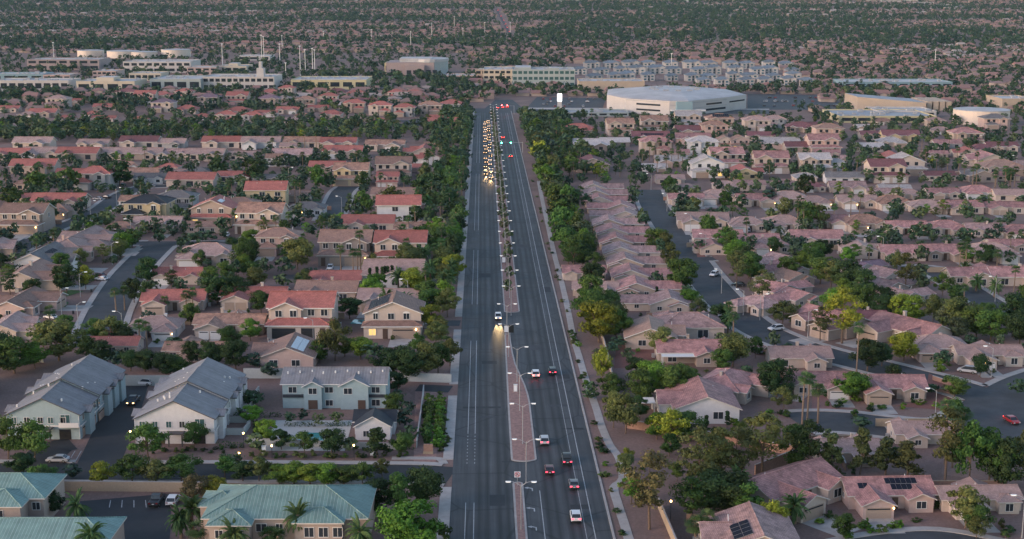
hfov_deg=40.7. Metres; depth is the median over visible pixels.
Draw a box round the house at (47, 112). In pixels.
[28,108,60,117]
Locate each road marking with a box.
[468,346,470,425]
[475,341,476,428]
[506,118,586,536]
[507,113,595,538]
[539,490,545,538]
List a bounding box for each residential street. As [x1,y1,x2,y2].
[0,463,452,482]
[18,185,165,251]
[24,439,76,463]
[75,245,173,347]
[76,386,147,472]
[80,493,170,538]
[130,241,237,244]
[276,275,295,278]
[317,187,357,220]
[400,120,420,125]
[415,384,452,391]
[445,320,460,325]
[638,190,1023,460]
[655,215,675,217]
[670,231,684,234]
[687,257,715,260]
[787,372,1023,435]
[855,531,983,538]
[901,266,1009,312]
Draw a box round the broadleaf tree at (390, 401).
[382,392,403,409]
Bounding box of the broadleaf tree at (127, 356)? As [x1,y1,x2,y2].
[117,349,142,370]
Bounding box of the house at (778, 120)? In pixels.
[765,115,787,128]
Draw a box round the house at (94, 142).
[76,139,112,146]
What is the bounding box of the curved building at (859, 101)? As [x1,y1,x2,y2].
[844,93,951,110]
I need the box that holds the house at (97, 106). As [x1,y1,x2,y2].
[92,103,116,110]
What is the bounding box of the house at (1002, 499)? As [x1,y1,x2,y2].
[935,476,1023,519]
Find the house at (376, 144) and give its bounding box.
[364,139,406,150]
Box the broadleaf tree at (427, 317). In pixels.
[420,304,443,330]
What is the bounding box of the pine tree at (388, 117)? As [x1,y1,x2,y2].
[384,114,393,121]
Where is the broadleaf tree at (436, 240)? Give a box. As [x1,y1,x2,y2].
[427,237,448,253]
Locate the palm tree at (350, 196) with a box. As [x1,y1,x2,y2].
[345,193,352,199]
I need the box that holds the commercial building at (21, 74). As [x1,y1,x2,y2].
[0,71,53,78]
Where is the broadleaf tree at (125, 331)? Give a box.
[110,325,133,335]
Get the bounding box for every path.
[392,457,447,463]
[537,181,633,538]
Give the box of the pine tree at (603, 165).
[596,161,609,176]
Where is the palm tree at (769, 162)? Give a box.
[766,159,771,179]
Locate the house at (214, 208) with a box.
[189,194,237,226]
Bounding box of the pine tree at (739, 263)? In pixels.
[724,250,750,287]
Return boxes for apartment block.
[574,66,587,74]
[583,60,600,68]
[585,73,603,77]
[592,67,610,74]
[603,60,619,68]
[607,71,621,77]
[613,66,627,71]
[619,70,635,77]
[621,59,639,66]
[627,65,646,74]
[640,72,655,80]
[641,60,655,66]
[646,64,665,73]
[662,60,678,66]
[664,66,682,73]
[664,73,678,80]
[681,59,700,67]
[684,72,699,80]
[689,66,707,73]
[695,76,711,84]
[699,60,717,66]
[700,73,717,80]
[704,64,721,73]
[713,76,730,85]
[722,60,738,68]
[725,71,740,80]
[726,65,744,72]
[737,76,755,84]
[739,60,754,68]
[740,72,758,78]
[748,66,765,74]
[755,76,772,82]
[761,59,775,65]
[761,65,778,73]
[765,72,781,80]
[777,61,792,65]
[779,75,796,85]
[784,67,800,71]
[784,71,801,78]
[797,77,813,85]
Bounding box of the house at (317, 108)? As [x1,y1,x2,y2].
[307,105,329,111]
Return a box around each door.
[18,227,34,233]
[55,214,62,219]
[57,301,61,310]
[59,429,70,438]
[72,260,78,269]
[74,184,87,189]
[98,407,104,420]
[144,307,162,314]
[154,279,167,284]
[154,334,170,340]
[172,302,176,310]
[179,261,197,266]
[198,434,205,443]
[199,331,208,338]
[210,331,220,338]
[225,303,233,309]
[235,303,245,309]
[243,145,254,149]
[258,250,273,256]
[272,328,294,338]
[301,328,314,338]
[308,400,317,408]
[321,258,324,265]
[330,258,339,265]
[335,180,347,185]
[344,258,362,265]
[351,180,357,185]
[358,400,365,408]
[378,183,385,186]
[383,329,387,338]
[392,329,413,338]
[685,225,699,230]
[696,172,708,177]
[704,200,715,204]
[757,250,768,254]
[763,203,773,207]
[771,227,783,232]
[775,168,781,173]
[803,503,823,521]
[811,328,826,339]
[830,391,848,398]
[834,225,844,229]
[845,204,855,208]
[853,227,866,232]
[859,331,875,339]
[866,508,891,518]
[869,396,889,404]
[882,177,889,182]
[892,390,896,398]
[892,497,897,508]
[893,177,905,182]
[910,170,922,175]
[921,354,936,362]
[935,196,943,199]
[936,209,945,213]
[956,256,969,261]
[988,126,997,129]
[989,362,995,369]
[1000,210,1006,214]
[1002,257,1017,263]
[1016,170,1023,175]
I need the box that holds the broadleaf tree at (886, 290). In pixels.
[872,285,897,304]
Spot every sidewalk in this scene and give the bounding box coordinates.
[0,459,442,465]
[17,184,165,240]
[26,187,167,251]
[64,479,444,486]
[68,246,141,344]
[124,246,177,323]
[139,240,225,241]
[311,186,337,220]
[344,187,358,213]
[436,487,451,538]
[443,396,456,459]
[449,329,460,384]
[455,111,474,316]
[633,190,964,399]
[661,189,985,385]
[783,368,1023,417]
[811,431,890,438]
[827,526,1005,538]
[902,264,1006,303]
[910,272,971,305]
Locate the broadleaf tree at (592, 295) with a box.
[578,290,612,316]
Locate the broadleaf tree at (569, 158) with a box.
[560,155,579,174]
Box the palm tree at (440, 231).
[437,226,444,237]
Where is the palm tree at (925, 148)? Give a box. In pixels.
[923,146,928,162]
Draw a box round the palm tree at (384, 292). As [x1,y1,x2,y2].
[379,287,392,296]
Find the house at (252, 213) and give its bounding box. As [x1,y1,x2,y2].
[232,202,289,233]
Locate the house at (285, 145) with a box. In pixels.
[278,142,300,147]
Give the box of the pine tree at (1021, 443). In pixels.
[1013,430,1023,468]
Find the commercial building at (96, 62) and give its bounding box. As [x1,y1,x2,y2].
[27,57,110,69]
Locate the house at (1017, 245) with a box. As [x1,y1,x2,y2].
[981,239,1023,252]
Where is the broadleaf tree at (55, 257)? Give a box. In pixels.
[51,252,69,264]
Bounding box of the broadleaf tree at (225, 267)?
[216,260,236,277]
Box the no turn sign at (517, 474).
[514,471,520,485]
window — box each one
[21,214,26,219]
[32,502,40,509]
[37,417,42,423]
[47,417,53,423]
[60,415,69,422]
[78,84,88,87]
[107,84,117,89]
[152,82,160,86]
[164,82,173,86]
[166,421,171,427]
[177,82,185,86]
[179,421,184,427]
[190,82,198,86]
[195,419,204,426]
[214,530,222,538]
[255,523,266,531]
[275,310,281,316]
[275,523,282,529]
[288,387,296,392]
[289,309,296,316]
[291,360,299,365]
[304,527,313,537]
[307,309,314,315]
[308,388,316,393]
[318,527,328,537]
[321,309,327,315]
[323,243,327,248]
[324,387,332,392]
[325,400,332,405]
[330,82,338,86]
[332,527,342,537]
[333,243,338,248]
[339,294,346,300]
[343,82,351,86]
[343,388,351,393]
[346,242,351,248]
[356,82,364,86]
[363,431,368,436]
[368,329,375,335]
[371,387,379,392]
[371,399,379,405]
[373,312,377,319]
[379,225,385,229]
[380,244,385,249]
[388,313,393,319]
[391,243,397,249]
[392,207,397,211]
[403,311,409,319]
[636,103,659,105]
[636,108,659,111]
[638,340,645,345]
[668,357,676,361]
[697,329,708,337]
[703,358,710,363]
[706,107,725,110]
[713,412,723,418]
[795,319,801,326]
[799,387,806,392]
[814,363,819,367]
[833,487,841,497]
[858,118,869,120]
[910,393,918,398]
[915,440,921,444]
[916,501,926,508]
[957,278,962,282]
[1001,278,1008,284]
[1005,503,1013,511]
[1011,357,1017,364]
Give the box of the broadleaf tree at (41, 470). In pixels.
[35,466,52,472]
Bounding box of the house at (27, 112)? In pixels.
[16,111,35,116]
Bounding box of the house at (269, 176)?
[251,174,280,180]
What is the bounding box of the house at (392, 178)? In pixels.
[375,171,400,186]
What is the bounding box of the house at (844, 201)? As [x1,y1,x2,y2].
[834,193,877,208]
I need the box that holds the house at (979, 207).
[939,200,985,214]
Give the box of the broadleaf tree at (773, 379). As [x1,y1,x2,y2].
[756,357,798,396]
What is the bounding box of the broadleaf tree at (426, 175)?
[421,172,432,188]
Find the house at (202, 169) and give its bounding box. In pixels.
[182,167,212,171]
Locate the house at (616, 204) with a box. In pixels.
[586,199,635,213]
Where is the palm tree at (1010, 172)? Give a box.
[1008,168,1013,187]
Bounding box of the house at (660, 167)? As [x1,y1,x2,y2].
[641,163,667,171]
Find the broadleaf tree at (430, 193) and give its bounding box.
[422,189,438,204]
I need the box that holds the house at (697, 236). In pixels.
[689,229,742,241]
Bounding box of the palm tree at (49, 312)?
[42,304,56,320]
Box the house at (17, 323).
[0,310,41,339]
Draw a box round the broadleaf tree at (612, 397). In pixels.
[601,390,624,427]
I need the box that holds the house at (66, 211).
[55,203,76,219]
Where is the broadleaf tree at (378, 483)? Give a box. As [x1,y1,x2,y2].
[362,477,394,511]
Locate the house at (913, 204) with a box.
[905,199,948,213]
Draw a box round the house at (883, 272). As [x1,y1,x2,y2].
[862,265,907,282]
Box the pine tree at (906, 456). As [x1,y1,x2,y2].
[889,440,925,474]
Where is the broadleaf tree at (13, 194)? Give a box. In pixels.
[0,187,23,202]
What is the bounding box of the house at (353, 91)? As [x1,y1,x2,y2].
[346,90,365,94]
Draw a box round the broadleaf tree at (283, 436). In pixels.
[270,428,291,449]
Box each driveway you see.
[12,234,32,238]
[58,308,82,310]
[62,285,96,289]
[63,305,91,307]
[76,268,107,271]
[108,252,138,255]
[148,341,163,346]
[153,285,168,288]
[255,257,274,260]
[342,266,361,269]
[357,312,364,317]
[388,339,415,346]
[704,205,717,207]
[769,394,806,401]
[788,336,826,344]
[803,515,859,535]
[812,395,835,408]
[829,399,854,407]
[837,338,860,347]
[844,209,858,211]
[852,233,869,236]
[864,518,904,533]
[867,404,897,413]
[914,236,930,238]
[920,362,948,369]
[936,214,950,216]
[976,371,992,377]
[981,520,1000,532]
[988,370,1002,377]
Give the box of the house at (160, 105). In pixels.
[150,98,177,112]
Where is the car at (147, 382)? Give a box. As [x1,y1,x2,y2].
[138,379,151,385]
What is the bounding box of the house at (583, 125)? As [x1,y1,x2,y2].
[565,123,593,135]
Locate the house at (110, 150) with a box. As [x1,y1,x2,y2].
[100,147,124,159]
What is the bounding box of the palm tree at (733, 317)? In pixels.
[727,311,739,331]
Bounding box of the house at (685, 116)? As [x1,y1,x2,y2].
[673,110,701,124]
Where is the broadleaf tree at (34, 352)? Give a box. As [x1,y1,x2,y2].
[16,341,52,367]
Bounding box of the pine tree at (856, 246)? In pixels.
[850,244,861,259]
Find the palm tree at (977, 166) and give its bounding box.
[974,164,979,183]
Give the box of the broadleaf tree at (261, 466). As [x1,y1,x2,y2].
[244,456,273,480]
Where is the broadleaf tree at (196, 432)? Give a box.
[182,421,210,447]
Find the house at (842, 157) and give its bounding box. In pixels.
[831,155,846,161]
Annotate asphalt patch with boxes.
[463,406,500,407]
[479,273,490,276]
[482,361,496,363]
[489,495,504,505]
[543,287,550,291]
[549,404,569,406]
[558,374,569,378]
[570,504,591,508]
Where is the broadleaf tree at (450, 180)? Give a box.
[441,175,457,186]
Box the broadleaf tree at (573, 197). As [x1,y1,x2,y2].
[566,194,578,204]
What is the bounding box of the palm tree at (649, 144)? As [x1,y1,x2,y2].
[646,141,651,160]
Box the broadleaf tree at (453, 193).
[439,187,455,205]
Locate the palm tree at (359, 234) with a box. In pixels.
[354,229,363,269]
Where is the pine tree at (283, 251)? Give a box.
[276,242,287,255]
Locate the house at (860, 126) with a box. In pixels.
[853,124,875,130]
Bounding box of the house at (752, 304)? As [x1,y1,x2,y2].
[723,294,784,316]
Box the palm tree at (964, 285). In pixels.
[959,282,969,296]
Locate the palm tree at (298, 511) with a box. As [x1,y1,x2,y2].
[281,497,309,532]
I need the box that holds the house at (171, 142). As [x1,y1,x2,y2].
[152,138,188,147]
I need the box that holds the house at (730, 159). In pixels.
[706,147,746,167]
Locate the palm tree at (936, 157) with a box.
[934,153,938,170]
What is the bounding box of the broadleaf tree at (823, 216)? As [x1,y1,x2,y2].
[813,204,830,220]
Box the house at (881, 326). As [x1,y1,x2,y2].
[855,310,951,342]
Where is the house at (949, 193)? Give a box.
[923,187,960,199]
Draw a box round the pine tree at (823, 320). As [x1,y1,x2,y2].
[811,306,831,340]
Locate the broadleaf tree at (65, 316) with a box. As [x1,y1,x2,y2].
[55,314,74,329]
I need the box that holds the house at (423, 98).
[422,96,445,100]
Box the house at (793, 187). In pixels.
[770,179,798,189]
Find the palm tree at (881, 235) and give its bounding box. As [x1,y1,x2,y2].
[877,233,886,242]
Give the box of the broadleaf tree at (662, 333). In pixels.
[644,326,675,348]
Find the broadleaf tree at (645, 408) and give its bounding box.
[632,395,650,416]
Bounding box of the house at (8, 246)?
[0,237,18,254]
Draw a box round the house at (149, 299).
[139,288,210,314]
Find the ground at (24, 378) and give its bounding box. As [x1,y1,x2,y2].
[0,0,1023,538]
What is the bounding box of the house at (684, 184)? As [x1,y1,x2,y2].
[674,183,695,192]
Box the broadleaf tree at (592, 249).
[571,243,601,264]
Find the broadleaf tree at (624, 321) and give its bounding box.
[604,306,633,338]
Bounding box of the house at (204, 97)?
[196,93,221,105]
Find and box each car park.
[528,97,604,107]
[747,94,842,109]
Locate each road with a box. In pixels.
[475,108,768,113]
[486,100,520,108]
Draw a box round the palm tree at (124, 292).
[119,285,129,309]
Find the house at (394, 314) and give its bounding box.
[361,290,427,338]
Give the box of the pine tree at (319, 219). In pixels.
[314,215,325,228]
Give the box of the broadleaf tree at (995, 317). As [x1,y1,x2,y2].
[972,309,1008,340]
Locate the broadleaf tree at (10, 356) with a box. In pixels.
[0,335,36,373]
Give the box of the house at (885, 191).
[864,188,895,195]
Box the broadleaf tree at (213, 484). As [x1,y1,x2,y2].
[199,474,226,490]
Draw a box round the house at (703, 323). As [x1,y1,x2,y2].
[652,310,726,338]
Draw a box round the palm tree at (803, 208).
[800,204,807,217]
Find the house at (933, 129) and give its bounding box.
[928,126,947,134]
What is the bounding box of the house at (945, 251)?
[926,241,970,261]
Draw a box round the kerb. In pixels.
[511,111,615,538]
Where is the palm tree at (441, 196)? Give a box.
[434,190,449,215]
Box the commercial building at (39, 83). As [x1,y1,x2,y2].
[0,77,80,90]
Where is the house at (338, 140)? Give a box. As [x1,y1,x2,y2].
[319,137,358,146]
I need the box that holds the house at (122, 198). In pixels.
[117,195,138,212]
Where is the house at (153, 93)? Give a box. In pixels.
[133,90,158,102]
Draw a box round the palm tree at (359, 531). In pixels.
[345,512,374,538]
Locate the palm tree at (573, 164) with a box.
[569,160,576,179]
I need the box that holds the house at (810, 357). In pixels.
[763,341,834,370]
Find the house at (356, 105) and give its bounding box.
[342,99,365,112]
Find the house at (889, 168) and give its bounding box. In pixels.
[862,158,910,182]
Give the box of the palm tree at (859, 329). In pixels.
[853,321,865,370]
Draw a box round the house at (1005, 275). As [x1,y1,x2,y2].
[987,263,1023,285]
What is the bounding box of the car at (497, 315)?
[495,312,501,319]
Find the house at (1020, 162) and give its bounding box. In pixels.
[1012,160,1023,165]
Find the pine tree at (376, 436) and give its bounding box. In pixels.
[362,427,392,456]
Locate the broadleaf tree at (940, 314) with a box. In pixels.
[933,304,953,325]
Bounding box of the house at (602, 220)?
[591,214,644,230]
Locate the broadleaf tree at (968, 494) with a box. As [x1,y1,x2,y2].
[946,484,990,527]
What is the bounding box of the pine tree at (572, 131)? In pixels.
[569,129,577,137]
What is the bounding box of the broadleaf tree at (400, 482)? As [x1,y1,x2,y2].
[384,471,415,507]
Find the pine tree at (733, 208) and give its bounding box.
[727,201,739,215]
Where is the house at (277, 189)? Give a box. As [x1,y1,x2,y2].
[243,181,290,204]
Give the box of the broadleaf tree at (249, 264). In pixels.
[239,261,260,276]
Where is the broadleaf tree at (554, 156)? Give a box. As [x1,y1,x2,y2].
[546,154,562,169]
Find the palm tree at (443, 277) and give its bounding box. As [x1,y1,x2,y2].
[434,270,451,284]
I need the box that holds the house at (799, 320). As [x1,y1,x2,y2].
[789,303,870,340]
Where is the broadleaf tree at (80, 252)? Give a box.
[73,248,89,262]
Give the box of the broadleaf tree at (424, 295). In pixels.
[416,288,443,314]
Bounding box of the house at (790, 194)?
[773,190,805,205]
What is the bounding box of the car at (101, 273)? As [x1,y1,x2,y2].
[94,272,106,275]
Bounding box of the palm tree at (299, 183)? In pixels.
[296,180,304,201]
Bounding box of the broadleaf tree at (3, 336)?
[0,330,13,350]
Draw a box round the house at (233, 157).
[227,151,255,160]
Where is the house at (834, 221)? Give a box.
[801,214,847,229]
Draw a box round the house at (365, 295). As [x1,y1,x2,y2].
[356,288,419,311]
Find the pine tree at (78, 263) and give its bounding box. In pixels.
[74,262,83,273]
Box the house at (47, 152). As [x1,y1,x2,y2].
[19,146,63,157]
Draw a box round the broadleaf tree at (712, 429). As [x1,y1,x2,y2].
[704,426,725,451]
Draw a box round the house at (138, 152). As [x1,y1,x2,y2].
[122,147,163,160]
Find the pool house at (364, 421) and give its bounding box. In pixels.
[352,407,398,439]
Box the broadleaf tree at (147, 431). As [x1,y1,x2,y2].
[125,421,171,458]
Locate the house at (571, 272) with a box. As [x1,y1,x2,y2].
[561,265,606,280]
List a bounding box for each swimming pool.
[298,433,322,439]
[350,319,364,323]
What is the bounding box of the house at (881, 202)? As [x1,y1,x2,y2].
[874,193,909,210]
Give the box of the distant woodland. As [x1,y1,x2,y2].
[0,0,1023,111]
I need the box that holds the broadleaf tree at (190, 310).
[181,302,200,325]
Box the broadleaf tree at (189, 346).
[180,340,200,363]
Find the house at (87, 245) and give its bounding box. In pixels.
[56,235,113,261]
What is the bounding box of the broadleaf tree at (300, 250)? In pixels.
[282,238,313,269]
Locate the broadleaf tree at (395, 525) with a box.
[374,498,443,538]
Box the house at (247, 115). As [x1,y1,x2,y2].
[241,111,265,124]
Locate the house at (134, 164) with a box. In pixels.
[113,161,139,166]
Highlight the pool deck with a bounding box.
[266,420,351,450]
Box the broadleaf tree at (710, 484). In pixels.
[679,468,737,510]
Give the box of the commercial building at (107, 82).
[76,76,146,90]
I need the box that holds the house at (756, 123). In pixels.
[741,115,771,130]
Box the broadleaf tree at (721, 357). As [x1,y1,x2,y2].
[709,348,734,367]
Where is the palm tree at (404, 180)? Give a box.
[400,176,407,186]
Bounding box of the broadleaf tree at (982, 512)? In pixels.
[959,502,997,529]
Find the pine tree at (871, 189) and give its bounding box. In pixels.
[867,186,875,194]
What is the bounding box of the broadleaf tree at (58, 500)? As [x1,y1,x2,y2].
[48,489,66,511]
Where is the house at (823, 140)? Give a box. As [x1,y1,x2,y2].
[803,133,842,152]
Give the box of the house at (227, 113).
[214,110,239,121]
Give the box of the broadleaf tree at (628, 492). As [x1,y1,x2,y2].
[616,477,641,503]
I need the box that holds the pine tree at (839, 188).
[834,181,843,190]
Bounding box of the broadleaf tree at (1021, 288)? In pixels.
[1006,285,1023,310]
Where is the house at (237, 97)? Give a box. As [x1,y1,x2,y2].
[225,91,250,105]
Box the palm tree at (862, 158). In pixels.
[860,155,865,170]
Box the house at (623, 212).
[589,206,637,220]
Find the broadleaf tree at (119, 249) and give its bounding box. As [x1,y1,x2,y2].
[109,239,127,257]
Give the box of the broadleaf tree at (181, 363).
[166,354,191,370]
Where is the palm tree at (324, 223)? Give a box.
[320,219,327,228]
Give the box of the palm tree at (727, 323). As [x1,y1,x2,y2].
[720,309,736,333]
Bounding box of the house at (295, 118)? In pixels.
[284,117,299,122]
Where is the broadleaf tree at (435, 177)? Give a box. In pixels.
[430,173,447,190]
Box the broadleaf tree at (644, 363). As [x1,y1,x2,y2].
[637,360,664,379]
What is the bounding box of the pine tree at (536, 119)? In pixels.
[533,118,542,124]
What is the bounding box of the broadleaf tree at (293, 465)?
[281,460,309,483]
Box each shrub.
[258,450,268,456]
[297,453,306,457]
[323,452,330,457]
[328,452,337,457]
[419,422,433,432]
[421,405,434,418]
[421,417,429,426]
[421,429,431,443]
[422,401,434,411]
[422,427,432,438]
[424,393,433,403]
[425,409,434,418]
[425,413,434,423]
[430,438,444,447]
[432,430,445,438]
[432,434,443,442]
[433,394,446,402]
[433,414,443,423]
[433,418,444,425]
[433,427,442,436]
[434,408,446,414]
[435,398,445,405]
[436,524,452,538]
[569,331,576,337]
[574,341,582,346]
[594,441,604,449]
[597,471,610,476]
[598,447,610,452]
[612,507,621,512]
[618,529,627,535]
[732,418,739,425]
[782,409,790,416]
[814,518,824,523]
[822,510,833,518]
[831,400,843,407]
[843,531,853,538]
[850,409,858,416]
[851,395,862,401]
[857,521,872,528]
[858,520,866,527]
[865,404,874,411]
[865,527,876,533]
[876,524,888,532]
[877,404,886,408]
[887,520,903,528]
[900,402,906,409]
[910,517,922,522]
[915,398,926,404]
[931,401,939,406]
[934,500,939,508]
[936,359,946,371]
[998,518,1005,527]
[1000,525,1015,532]
[1000,529,1010,537]
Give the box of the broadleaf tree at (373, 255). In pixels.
[361,252,381,264]
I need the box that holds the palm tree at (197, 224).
[194,221,202,230]
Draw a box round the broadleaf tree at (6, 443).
[0,414,37,458]
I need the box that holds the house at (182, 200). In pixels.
[159,189,199,214]
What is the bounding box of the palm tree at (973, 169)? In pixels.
[970,166,976,184]
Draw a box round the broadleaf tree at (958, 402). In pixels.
[945,397,968,418]
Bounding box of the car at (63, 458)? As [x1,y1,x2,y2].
[45,454,70,462]
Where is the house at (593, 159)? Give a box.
[572,154,609,171]
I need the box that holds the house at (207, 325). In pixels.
[191,307,268,338]
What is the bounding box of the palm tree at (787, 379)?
[781,376,795,391]
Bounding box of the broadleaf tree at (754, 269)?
[740,251,765,281]
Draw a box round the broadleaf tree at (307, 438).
[289,430,320,452]
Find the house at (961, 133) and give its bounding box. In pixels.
[946,127,984,145]
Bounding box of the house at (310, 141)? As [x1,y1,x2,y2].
[282,136,320,147]
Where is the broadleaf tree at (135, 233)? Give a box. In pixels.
[124,228,143,247]
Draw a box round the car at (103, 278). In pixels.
[95,276,108,280]
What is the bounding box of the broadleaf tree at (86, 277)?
[76,264,93,288]
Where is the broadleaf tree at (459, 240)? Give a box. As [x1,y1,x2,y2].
[448,234,464,253]
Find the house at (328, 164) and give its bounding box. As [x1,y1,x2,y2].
[308,161,346,173]
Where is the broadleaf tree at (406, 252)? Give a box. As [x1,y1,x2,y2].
[386,246,423,258]
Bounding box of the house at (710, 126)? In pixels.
[698,120,728,135]
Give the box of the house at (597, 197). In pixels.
[584,192,631,206]
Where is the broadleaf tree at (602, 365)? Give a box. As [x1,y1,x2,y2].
[590,344,613,382]
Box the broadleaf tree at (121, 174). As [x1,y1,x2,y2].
[103,160,133,186]
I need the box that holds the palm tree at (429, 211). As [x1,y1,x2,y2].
[422,205,435,216]
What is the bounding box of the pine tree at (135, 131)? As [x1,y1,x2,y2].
[131,126,137,134]
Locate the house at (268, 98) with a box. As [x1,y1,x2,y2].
[257,94,281,107]
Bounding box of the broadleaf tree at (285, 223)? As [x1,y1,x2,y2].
[278,219,290,227]
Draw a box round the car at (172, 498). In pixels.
[165,494,180,505]
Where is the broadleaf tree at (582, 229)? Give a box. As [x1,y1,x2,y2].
[577,227,594,244]
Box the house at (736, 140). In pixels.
[729,134,752,149]
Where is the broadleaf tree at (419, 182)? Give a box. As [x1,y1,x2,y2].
[409,176,432,190]
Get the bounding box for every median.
[491,121,519,312]
[504,333,536,461]
[512,482,527,538]
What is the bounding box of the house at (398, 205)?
[375,194,423,221]
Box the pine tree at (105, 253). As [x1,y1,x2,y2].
[94,243,110,257]
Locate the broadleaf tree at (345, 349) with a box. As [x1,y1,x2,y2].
[335,336,354,356]
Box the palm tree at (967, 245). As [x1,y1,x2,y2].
[962,242,971,260]
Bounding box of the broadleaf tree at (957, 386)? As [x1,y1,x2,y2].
[940,375,970,396]
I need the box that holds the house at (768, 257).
[759,251,799,264]
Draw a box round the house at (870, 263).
[840,258,888,271]
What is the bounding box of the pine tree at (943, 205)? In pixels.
[936,199,950,214]
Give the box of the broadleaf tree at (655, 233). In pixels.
[644,227,668,244]
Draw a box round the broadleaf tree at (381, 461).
[372,458,389,476]
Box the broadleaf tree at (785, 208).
[774,197,793,213]
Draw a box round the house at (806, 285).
[754,279,813,295]
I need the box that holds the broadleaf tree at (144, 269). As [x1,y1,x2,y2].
[135,256,157,280]
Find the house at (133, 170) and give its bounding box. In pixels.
[122,167,161,181]
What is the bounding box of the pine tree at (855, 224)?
[850,219,860,229]
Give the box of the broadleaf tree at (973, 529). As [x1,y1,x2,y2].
[966,515,992,537]
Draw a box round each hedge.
[78,273,98,286]
[102,255,121,263]
[216,441,244,447]
[251,411,281,417]
[252,419,258,437]
[284,421,316,426]
[325,421,351,426]
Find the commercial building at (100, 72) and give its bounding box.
[92,69,124,77]
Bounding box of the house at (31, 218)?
[0,202,56,233]
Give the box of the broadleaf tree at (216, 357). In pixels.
[210,343,222,361]
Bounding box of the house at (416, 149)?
[402,143,431,155]
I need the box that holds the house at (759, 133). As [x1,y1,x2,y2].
[745,131,775,140]
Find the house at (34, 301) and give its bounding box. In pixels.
[0,286,67,317]
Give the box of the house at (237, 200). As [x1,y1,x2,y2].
[230,196,261,221]
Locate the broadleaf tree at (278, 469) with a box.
[261,463,294,483]
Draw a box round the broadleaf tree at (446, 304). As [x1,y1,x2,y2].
[434,287,461,316]
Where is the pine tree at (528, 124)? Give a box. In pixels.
[523,121,537,129]
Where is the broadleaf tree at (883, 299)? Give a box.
[867,294,893,312]
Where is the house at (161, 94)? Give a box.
[158,91,174,98]
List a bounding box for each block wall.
[64,481,238,491]
[125,375,168,385]
[226,420,250,434]
[230,413,249,422]
[241,399,255,410]
[243,368,282,377]
[246,437,395,449]
[338,313,344,318]
[391,372,451,382]
[416,385,423,447]
[601,335,617,392]
[625,421,732,441]
[658,498,676,538]
[686,514,709,522]
[733,438,792,452]
[754,449,797,474]
[811,435,872,437]
[841,455,845,470]
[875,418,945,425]
[927,267,944,271]
[928,375,951,393]
[933,480,1003,484]
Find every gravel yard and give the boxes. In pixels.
[414,391,443,461]
[614,345,654,367]
[896,374,949,409]
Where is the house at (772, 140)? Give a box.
[758,137,800,149]
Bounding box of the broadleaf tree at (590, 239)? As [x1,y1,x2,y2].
[568,231,597,256]
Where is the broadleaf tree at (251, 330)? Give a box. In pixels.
[238,318,262,340]
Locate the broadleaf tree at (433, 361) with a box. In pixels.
[413,340,442,372]
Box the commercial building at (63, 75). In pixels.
[43,73,79,77]
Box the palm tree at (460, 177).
[458,174,464,194]
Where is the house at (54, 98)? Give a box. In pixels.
[44,95,72,106]
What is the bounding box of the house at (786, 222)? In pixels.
[759,215,806,232]
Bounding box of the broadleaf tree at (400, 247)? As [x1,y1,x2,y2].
[395,245,416,257]
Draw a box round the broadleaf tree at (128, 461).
[110,452,150,480]
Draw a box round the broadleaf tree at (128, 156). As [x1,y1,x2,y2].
[122,152,134,160]
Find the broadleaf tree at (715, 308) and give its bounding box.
[708,303,731,319]
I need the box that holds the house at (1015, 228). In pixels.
[1002,224,1023,238]
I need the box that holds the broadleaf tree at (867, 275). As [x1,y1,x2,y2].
[846,268,877,293]
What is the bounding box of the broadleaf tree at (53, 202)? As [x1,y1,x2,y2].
[44,199,59,216]
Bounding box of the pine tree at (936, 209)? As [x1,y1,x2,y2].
[930,207,939,216]
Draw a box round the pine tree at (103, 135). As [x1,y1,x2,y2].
[100,130,107,137]
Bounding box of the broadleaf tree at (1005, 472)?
[981,436,1023,483]
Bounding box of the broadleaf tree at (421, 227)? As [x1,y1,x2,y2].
[413,225,430,235]
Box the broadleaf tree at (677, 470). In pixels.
[668,462,685,480]
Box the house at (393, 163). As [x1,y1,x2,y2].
[375,156,412,179]
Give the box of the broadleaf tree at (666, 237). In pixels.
[653,231,673,247]
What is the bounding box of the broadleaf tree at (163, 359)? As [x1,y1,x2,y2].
[151,354,177,374]
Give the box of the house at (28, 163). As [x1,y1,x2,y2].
[8,158,61,173]
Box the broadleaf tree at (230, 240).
[225,237,238,244]
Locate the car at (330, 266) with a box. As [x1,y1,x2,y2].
[327,264,333,269]
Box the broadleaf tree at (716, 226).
[710,215,719,228]
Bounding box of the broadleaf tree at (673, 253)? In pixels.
[660,242,680,262]
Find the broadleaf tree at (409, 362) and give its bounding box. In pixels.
[389,344,431,375]
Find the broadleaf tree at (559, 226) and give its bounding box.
[552,223,575,240]
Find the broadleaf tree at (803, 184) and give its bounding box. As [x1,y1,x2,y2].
[795,174,815,194]
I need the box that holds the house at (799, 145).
[781,141,811,152]
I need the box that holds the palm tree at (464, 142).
[458,137,467,145]
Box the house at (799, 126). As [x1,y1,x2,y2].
[784,121,812,132]
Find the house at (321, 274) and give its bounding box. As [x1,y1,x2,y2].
[309,269,361,282]
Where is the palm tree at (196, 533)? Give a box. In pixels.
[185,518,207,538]
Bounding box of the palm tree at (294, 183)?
[290,179,297,202]
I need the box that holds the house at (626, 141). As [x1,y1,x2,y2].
[599,137,630,146]
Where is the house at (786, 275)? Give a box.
[752,267,814,284]
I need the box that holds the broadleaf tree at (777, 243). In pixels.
[767,236,783,250]
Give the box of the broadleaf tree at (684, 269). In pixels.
[665,257,700,285]
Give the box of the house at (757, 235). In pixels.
[737,232,780,239]
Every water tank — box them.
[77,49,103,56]
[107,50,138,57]
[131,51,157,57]
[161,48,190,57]
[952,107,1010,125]
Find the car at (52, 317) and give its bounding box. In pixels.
[43,314,56,319]
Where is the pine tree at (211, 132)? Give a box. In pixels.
[204,129,214,135]

